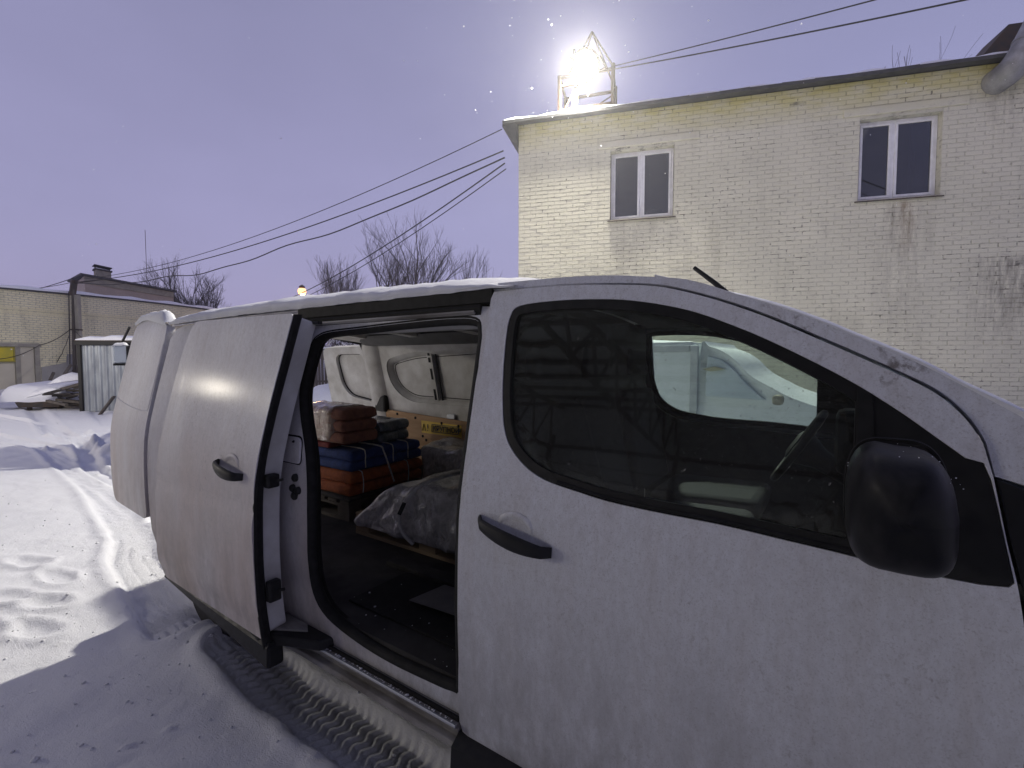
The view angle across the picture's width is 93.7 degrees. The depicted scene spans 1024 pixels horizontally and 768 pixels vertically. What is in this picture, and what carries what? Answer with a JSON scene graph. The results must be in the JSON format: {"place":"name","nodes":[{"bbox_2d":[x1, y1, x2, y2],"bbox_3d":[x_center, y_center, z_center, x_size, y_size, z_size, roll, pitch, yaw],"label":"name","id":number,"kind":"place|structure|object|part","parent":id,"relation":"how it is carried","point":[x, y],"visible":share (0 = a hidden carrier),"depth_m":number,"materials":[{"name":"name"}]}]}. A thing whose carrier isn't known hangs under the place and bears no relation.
{"place":"outdoors","nodes":[
{"label":"outdoors","id":0,"kind":"place"},
{"bbox_2d":[75,335,132,339],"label":"snow","id":1,"kind":"structure","parent":0,"point":[115,337],"depth_m":15.04,"materials":[{"name":"white snow"}]},
{"bbox_2d":[0,362,450,767],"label":"ground","id":2,"kind":"structure","parent":0,"point":[68,461],"depth_m":2.51,"materials":[{"name":"white snow"}]},
{"bbox_2d":[15,402,73,409],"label":"snow covered platform","id":3,"kind":"structure","parent":2,"relation":"on","point":[29,405],"depth_m":15.59,"materials":[{"name":"wood"}]},
{"bbox_2d":[0,381,78,402],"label":"platform snow","id":4,"kind":"structure","parent":3,"relation":"on","point":[17,393],"depth_m":15.59,"materials":[{"name":"white snow"}]},
{"bbox_2d":[48,372,54,380],"bbox_3d":[-17.972,-0.039,18.621,0.105,0.867,0.499,0,3,7],"label":"leaning pole","id":5,"kind":"object","parent":2,"relation":"on","point":[51,376],"visible":0.35,"depth_m":18.70,"materials":[{"name":"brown wood"}]},
{"bbox_2d":[42,383,78,407],"bbox_3d":[-14.281,0.335,15.684,1.670,0.876,1.235,-1,3,-21],"label":"timber pile","id":6,"kind":"object","parent":2,"relation":"on","point":[68,396],"visible":0.55,"depth_m":15.49,"materials":[{"name":"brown wood"}]},
{"bbox_2d":[25,388,58,397],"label":"snow","id":7,"kind":"structure","parent":6,"relation":"on","point":[40,392],"depth_m":15.12,"materials":[{"name":"white snow"}]},
{"bbox_2d":[48,372,77,383],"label":"snow","id":8,"kind":"structure","parent":6,"relation":"on","point":[71,376],"depth_m":15.32,"materials":[{"name":"white snow"}]},
{"bbox_2d":[62,364,71,374],"bbox_3d":[-17.473,-0.189,18.613,0.105,1.174,0.743,1,3,23],"label":"leaning pole","id":9,"kind":"object","parent":2,"relation":"on","point":[67,368],"visible":0.35,"depth_m":18.76,"materials":[{"name":"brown wood"}]},
{"bbox_2d":[74,340,131,411],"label":"tin shed","id":10,"kind":"structure","parent":2,"relation":"on","point":[98,390],"depth_m":15.07,"materials":[{"name":"grey metal"}]},
{"bbox_2d":[113,327,130,365],"bbox_3d":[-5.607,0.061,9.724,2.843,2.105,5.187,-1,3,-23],"label":"electrical box","id":11,"kind":"object","parent":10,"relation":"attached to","point":[120,354],"visible":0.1,"depth_m":7.43,"materials":[{"name":"paint"}]},
{"bbox_2d":[112,342,127,345],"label":"snow","id":12,"kind":"structure","parent":11,"relation":"on","point":[122,343],"depth_m":7.44,"materials":[{"name":"white snow"}]},
{"bbox_2d":[98,396,115,414],"bbox_3d":[-12.235,0.652,14.501,0.416,0.573,0.160,-1,3,-15],"label":"leaning board","id":13,"kind":"object","parent":2,"relation":"on","point":[108,403],"visible":0.93,"depth_m":14.46,"materials":[{"name":"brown wood"}]},
{"bbox_2d":[0,287,221,388],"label":"brick building","id":14,"kind":"structure","parent":2,"relation":"on","point":[28,318],"depth_m":20.58,"materials":[{"name":"brick"}]},
{"bbox_2d":[0,347,15,361],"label":"yellow sign","id":15,"kind":"object","parent":14,"relation":"attached to","point":[6,352],"visible":1,"depth_m":19.16,"materials":[{"name":"yellow"}]},
{"bbox_2d":[0,364,15,388],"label":"door panel","id":16,"kind":"structure","parent":14,"relation":"in","point":[7,371],"depth_m":19.20,"materials":[{"name":"white metal"}]},
{"bbox_2d":[20,347,34,383],"bbox_3d":[-20.029,-0.606,19.841,0.030,1.830,0.470,1,3,15],"label":"door","id":17,"kind":"structure","parent":14,"relation":"in","point":[27,361],"depth_m":19.83,"materials":[{"name":"grey metal"}]},
{"bbox_2d":[69,279,97,372],"bbox_3d":[-19.106,-2.155,21.469,0.567,5.186,1.131,0,3,10],"label":"utility pole","id":18,"kind":"object","parent":14,"relation":"attached to","point":[76,313],"visible":0.69,"depth_m":21.08,"materials":[{"name":"grey concrete"}]},
{"bbox_2d":[68,291,70,368],"bbox_3d":[-19.431,-2.354,21.072,0.038,3.401,0.118,2,3,30],"label":"cable","id":19,"kind":"object","parent":18,"relation":"attached to","point":[69,324],"visible":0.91,"depth_m":21.05,"materials":[{"name":"black plastic"}]},
{"bbox_2d":[76,150,503,281],"bbox_3d":[-9.694,-4.623,15.607,21.913,1.192,0.027,2,3,30],"label":"cable","id":20,"kind":"object","parent":18,"relation":"attached to","point":[319,222],"visible":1,"depth_m":12.83,"materials":[{"name":"black plastic"}]},
{"bbox_2d":[79,157,504,284],"bbox_3d":[-9.671,-4.390,15.667,21.872,1.466,0.031,2,3,29],"label":"cable","id":21,"kind":"object","parent":18,"relation":"attached to","point":[319,236],"visible":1,"depth_m":12.91,"materials":[{"name":"black plastic"}]},
{"bbox_2d":[0,285,215,308],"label":"coping snow","id":22,"kind":"structure","parent":14,"relation":"on","point":[78,292],"depth_m":22.37,"materials":[{"name":"white snow"}]},
{"bbox_2d":[67,273,181,303],"bbox_3d":[-22.451,-4.593,27.802,4.797,2.600,7.570,1,3,15],"label":"roof storey","id":23,"kind":"object","parent":14,"relation":"on","point":[144,291],"visible":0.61,"depth_m":25.61,"materials":[{"name":"brick"}]},
{"bbox_2d":[92,264,111,277],"bbox_3d":[-21.653,-5.789,25.383,0.728,0.830,1.247,1,3,15],"label":"chimney","id":24,"kind":"object","parent":23,"relation":"on","point":[105,271],"visible":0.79,"depth_m":25.14,"materials":[{"name":"concrete"}]},
{"bbox_2d":[310,169,505,294],"bbox_3d":[-10.964,-4.509,23.094,0.022,1.561,33.407,-2,4,-40],"label":"cable","id":25,"kind":"object","parent":14,"relation":"attached to","point":[421,228],"visible":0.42,"depth_m":12.95,"materials":[{"name":"black plastic"}]},
{"bbox_2d":[135,255,230,304],"bbox_3d":[-28.351,-5.702,41.025,6.954,10.703,6.088,2,3,35],"label":"bare tree","id":26,"kind":"object","parent":2,"relation":"on","point":[169,279],"visible":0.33,"depth_m":39.96,"materials":[{"name":"brown plant"}]},
{"bbox_2d":[166,271,230,308],"bbox_3d":[-26.260,-4.809,40.427,4.731,9.028,6.545,2,3,35],"label":"bare tree","id":27,"kind":"object","parent":2,"relation":"on","point":[206,302],"visible":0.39,"depth_m":39.83,"materials":[{"name":"brown plant"}]},
{"bbox_2d":[0,480,405,767],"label":"snow crumbs","id":28,"kind":"object","parent":2,"relation":"on","point":[35,759],"visible":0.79,"depth_m":2.41,"materials":[{"name":"white snow"}]},
{"bbox_2d":[184,274,225,307],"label":"bare tree","id":29,"kind":"object","parent":2,"relation":"on","point":[220,293],"visible":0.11,"depth_m":42.51,"materials":[{"name":"brown plant"}]},
{"bbox_2d":[298,285,305,294],"bbox_3d":[-13.623,-3.230,31.496,0.540,6.509,0.834,1,3,11],"label":"street lamp","id":30,"kind":"object","parent":2,"relation":"on","point":[301,289],"visible":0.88,"depth_m":31.03,"materials":[{"name":"glass"}]},
{"bbox_2d":[314,351,327,386],"bbox_3d":[-5.011,-0.812,25.774,16.386,2.253,0.111,-1,3,-12],"label":"plank fence","id":31,"kind":"object","parent":2,"relation":"on","point":[321,377],"visible":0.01,"depth_m":24.69,"materials":[{"name":"grey wood"}]},
{"bbox_2d":[307,255,360,344],"bbox_3d":[-14.256,-5.270,38.386,4.749,10.104,4.727,2,3,35],"label":"bare tree","id":32,"kind":"object","parent":2,"relation":"on","point":[340,284],"visible":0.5,"depth_m":37.74,"materials":[{"name":"brown plant"}]},
{"bbox_2d":[324,339,356,346],"bbox_3d":[-9.428,-2.157,26.399,5.966,2.064,3.545,-1,3,-15],"label":"snowy bush","id":33,"kind":"object","parent":2,"relation":"on","point":[335,343],"visible":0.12,"depth_m":26.13,"materials":[{"name":"white snow"}]},
{"bbox_2d":[315,257,367,341],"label":"bare tree","id":34,"kind":"object","parent":2,"relation":"on","point":[354,281],"visible":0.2,"depth_m":41.15,"materials":[{"name":"brown plant"}]},
{"bbox_2d":[358,225,444,286],"bbox_3d":[-9.379,-6.293,40.193,6.490,12.041,9.984,1,3,13],"label":"bare tree","id":35,"kind":"object","parent":2,"relation":"on","point":[383,272],"visible":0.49,"depth_m":38.51,"materials":[{"name":"brown plant"}]},
{"bbox_2d":[359,206,471,286],"bbox_3d":[-6.490,-6.865,37.439,9.738,13.423,6.864,1,3,15],"label":"bare tree","id":36,"kind":"object","parent":2,"relation":"on","point":[416,277],"visible":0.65,"depth_m":36.60,"materials":[{"name":"brown plant"}]},
{"bbox_2d":[442,239,500,279],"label":"bare tree","id":37,"kind":"object","parent":2,"relation":"on","point":[467,271],"visible":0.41,"depth_m":40.91,"materials":[{"name":"brown plant"}]},
{"bbox_2d":[110,266,1023,767],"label":"white panel van","id":38,"kind":"object","parent":2,"relation":"on","point":[640,572],"visible":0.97,"depth_m":1.39,"materials":[{"name":"paint"}]},
{"bbox_3d":[-2.485,0.191,3.238,0.767,1.265,0.265,2,3,35],"label":"rear door","id":39,"kind":"part","parent":38,"relation":"part of","materials":[{"name":"white paint"}]},
{"bbox_2d":[134,309,178,325],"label":"snow","id":40,"kind":"structure","parent":38,"relation":"on","point":[163,317],"depth_m":3.13,"materials":[{"name":"white snow"}]},
{"bbox_3d":[-1.338,0.418,2.243,1.069,1.453,0.302,2,3,35],"label":"sliding door","id":41,"kind":"part","parent":38,"relation":"part of","materials":[{"name":"white paint"}]},
{"bbox_3d":[-1.522,0.199,4.598,0.710,1.144,0.224,2,3,35],"label":"rear door","id":42,"kind":"part","parent":38,"relation":"part of","materials":[{"name":"white paint"}]},
{"bbox_2d":[321,494,378,521],"bbox_3d":[-1.233,0.808,3.647,0.880,0.130,0.670,2,3,35],"label":"wooden pallet","id":43,"kind":"object","parent":38,"relation":"on","point":[345,511],"visible":0.13,"depth_m":3.20,"materials":[{"name":"brown wood"}]},
{"bbox_2d":[321,477,421,501],"bbox_3d":[-1.218,0.728,3.627,0.886,0.030,0.686,2,3,35],"label":"grey blanket bundle","id":44,"kind":"object","parent":43,"relation":"on","point":[350,498],"visible":0.15,"depth_m":3.23,"materials":[{"name":"grey fabric"}]},
{"bbox_2d":[320,458,421,496],"bbox_3d":[-1.213,0.631,3.624,0.903,0.172,0.679,2,3,35],"label":"orange blanket bundle","id":45,"kind":"object","parent":44,"relation":"on","point":[342,482],"visible":0.55,"depth_m":3.27,"materials":[{"name":"orange fabric"}]},
{"bbox_2d":[318,438,420,481],"bbox_3d":[-1.082,0.543,3.542,0.641,0.266,0.657,2,3,35],"label":"blue blanket bundle","id":46,"kind":"object","parent":45,"relation":"on","point":[359,456],"visible":0.82,"depth_m":3.31,"materials":[{"name":"blue fabric"}]},
{"bbox_2d":[318,440,362,447],"bbox_3d":[-1.403,0.404,3.545,0.598,0.043,0.298,2,3,35],"label":"red blanket bundle","id":47,"kind":"object","parent":46,"relation":"on","point":[325,444],"visible":0.16,"depth_m":3.30,"materials":[{"name":"red fabric"}]},
{"bbox_2d":[313,400,376,443],"bbox_3d":[-1.304,0.262,3.467,0.687,0.258,0.337,2,3,35],"label":"brown blanket bundle","id":48,"kind":"object","parent":47,"relation":"on","point":[341,422],"visible":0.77,"depth_m":3.26,"materials":[{"name":"fabric"}]},
{"bbox_2d":[368,416,408,442],"bbox_3d":[-1.082,0.334,3.703,0.552,0.164,0.304,2,3,35],"label":"grey blue blanket bundle","id":49,"kind":"object","parent":46,"relation":"on","point":[388,429],"visible":0.38,"depth_m":3.55,"materials":[{"name":"fabric"}]},
{"bbox_2d":[168,277,537,324],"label":"roof snow","id":50,"kind":"structure","parent":38,"relation":"on","point":[371,294],"depth_m":1.98,"materials":[{"name":"white snow"}]},
{"bbox_2d":[329,584,452,721],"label":"tracked snow","id":51,"kind":"structure","parent":38,"relation":"on","point":[390,685],"depth_m":1.74,"materials":[{"name":"white snow"}]},
{"bbox_2d":[356,510,454,563],"bbox_3d":[-0.283,0.848,2.841,1.200,0.130,0.620,2,3,35],"label":"wooden pallet","id":52,"kind":"object","parent":38,"relation":"on","point":[439,554],"visible":0.07,"depth_m":2.70,"materials":[{"name":"brown wood"}]},
{"bbox_2d":[354,468,460,553],"bbox_3d":[-0.267,0.679,2.806,1.239,0.364,0.781,2,3,35],"label":"film wrapped load","id":53,"kind":"object","parent":52,"relation":"on","point":[423,511],"visible":0.46,"depth_m":2.62,"materials":[{"name":"grey plastic"}]},
{"bbox_2d":[409,585,454,615],"bbox_3d":[-0.268,0.924,2.056,0.280,0.004,0.200,2,3,35],"label":"cardboard sheet","id":54,"kind":"object","parent":38,"relation":"on","point":[441,598],"visible":0.57,"depth_m":2.06,"materials":[{"name":"grey cardboard"}]},
{"bbox_2d":[421,437,463,477],"bbox_3d":[-0.053,0.657,3.312,1.345,0.461,0.408,2,3,35],"label":"wrapped bundle","id":55,"kind":"object","parent":38,"relation":"on","point":[442,455],"visible":0.17,"depth_m":3.46,"materials":[{"name":"grey plastic"}]},
{"bbox_3d":[0.345,0.517,1.105,1.335,1.587,0.504,2,3,35],"label":"front door","id":56,"kind":"part","parent":38,"relation":"part of","materials":[{"name":"white paint"}]},
{"bbox_3d":[1.248,0.359,2.689,1.252,1.430,0.239,2,3,35],"label":"front door","id":57,"kind":"part","parent":38,"relation":"part of","materials":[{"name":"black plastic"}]},
{"bbox_2d":[655,275,1023,417],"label":"windscreen snow","id":58,"kind":"structure","parent":38,"relation":"on","point":[1010,406],"depth_m":0.94,"materials":[{"name":"white snow"}]},
{"bbox_2d":[653,341,816,425],"bbox_3d":[1.857,0.366,6.593,5.440,1.811,2.120,2,3,35],"label":"white box van","id":59,"kind":"object","parent":2,"relation":"on","point":[713,379],"visible":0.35,"depth_m":5.33,"materials":[{"name":"paint"}]},
{"bbox_2d":[653,340,697,342],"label":"snow","id":60,"kind":"structure","parent":59,"relation":"on","point":[659,341],"depth_m":5.70,"materials":[{"name":"white snow"}]},
{"bbox_3d":[2.412,-0.068,5.183,0.588,0.459,0.112,2,3,35],"label":"side window","id":61,"kind":"part","parent":59,"relation":"part of","materials":[{"name":"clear glass"}]},
{"bbox_2d":[502,53,1023,442],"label":"brick building","id":62,"kind":"structure","parent":2,"relation":"on","point":[929,267],"depth_m":8.67,"materials":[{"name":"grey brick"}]},
{"bbox_2d":[74,129,501,279],"bbox_3d":[-9.708,-4.882,15.545,21.938,1.459,0.018,2,3,30],"label":"cable","id":63,"kind":"object","parent":62,"relation":"attached to","point":[321,210],"visible":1,"depth_m":12.69,"materials":[{"name":"black plastic"}]},
{"bbox_2d":[293,163,504,296],"bbox_3d":[-10.827,-4.694,23.036,0.029,1.353,33.271,-2,4,-40],"label":"cable","id":64,"kind":"object","parent":62,"relation":"attached to","point":[413,226],"visible":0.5,"depth_m":13.11,"materials":[{"name":"black plastic"}]},
{"bbox_2d":[557,31,616,111],"bbox_3d":[1.597,-6.398,10.052,1.149,1.837,0.909,1,3,15],"label":"floodlight frame","id":65,"kind":"object","parent":62,"relation":"on","point":[574,97],"visible":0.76,"depth_m":9.77,"materials":[{"name":"metal"}]},
{"bbox_2d":[573,47,605,80],"bbox_3d":[1.512,-6.373,9.538,0.696,0.524,0.515,2,3,35],"label":"roof floodlight","id":66,"kind":"object","parent":65,"relation":"attached to","point":[586,62],"visible":0.97,"depth_m":9.45,"materials":[{"name":"metal"}]},
{"bbox_2d":[615,0,874,65],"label":"cable","id":67,"kind":"object","parent":65,"relation":"attached to","point":[752,31],"visible":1,"depth_m":7.52,"materials":[{"name":"black plastic"}]},
{"bbox_2d":[615,0,966,68],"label":"cable","id":68,"kind":"object","parent":65,"relation":"attached to","point":[952,2],"visible":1,"depth_m":7.20,"materials":[{"name":"black plastic"}]},
{"bbox_2d":[607,148,675,221],"bbox_3d":[2.571,-3.941,9.538,1.300,1.391,0.255,1,3,15],"label":"window","id":69,"kind":"structure","parent":62,"relation":"in","point":[655,200],"depth_m":9.58,"materials":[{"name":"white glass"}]},
{"bbox_2d":[505,51,1007,119],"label":"roof snow","id":70,"kind":"structure","parent":62,"relation":"on","point":[874,69],"depth_m":8.75,"materials":[{"name":"white snow"}]},
{"bbox_2d":[854,115,943,202],"bbox_3d":[6.748,-3.930,8.417,1.310,1.441,0.255,1,3,15],"label":"window","id":71,"kind":"structure","parent":62,"relation":"in","point":[899,154],"depth_m":8.46,"materials":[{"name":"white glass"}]},
{"bbox_2d":[975,22,1022,56],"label":"roof hood","id":72,"kind":"object","parent":62,"relation":"on","point":[1003,39],"visible":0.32,"depth_m":8.20,"materials":[{"name":"metal"}]},
{"bbox_2d":[981,21,1023,94],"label":"ventilation duct","id":73,"kind":"object","parent":62,"relation":"attached to","point":[1004,74],"visible":0.98,"depth_m":7.62,"materials":[{"name":"silver metal"}]},
{"bbox_2d":[884,28,981,67],"bbox_3d":[16.012,-6.822,20.389,5.628,15.008,7.149,2,3,35],"label":"bare tree","id":74,"kind":"object","parent":2,"relation":"on","point":[912,57],"visible":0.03,"depth_m":19.18,"materials":[{"name":"brown plant"}]},
{"bbox_2d":[10,0,1012,534],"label":"falling snow","id":75,"kind":"structure","parent":0,"point":[552,116],"depth_m":7.00,"materials":[{"name":"white snow"}]},
{"bbox_2d":[0,0,1023,361],"label":"sky","id":76,"kind":"structure","parent":0,"point":[309,75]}
]}

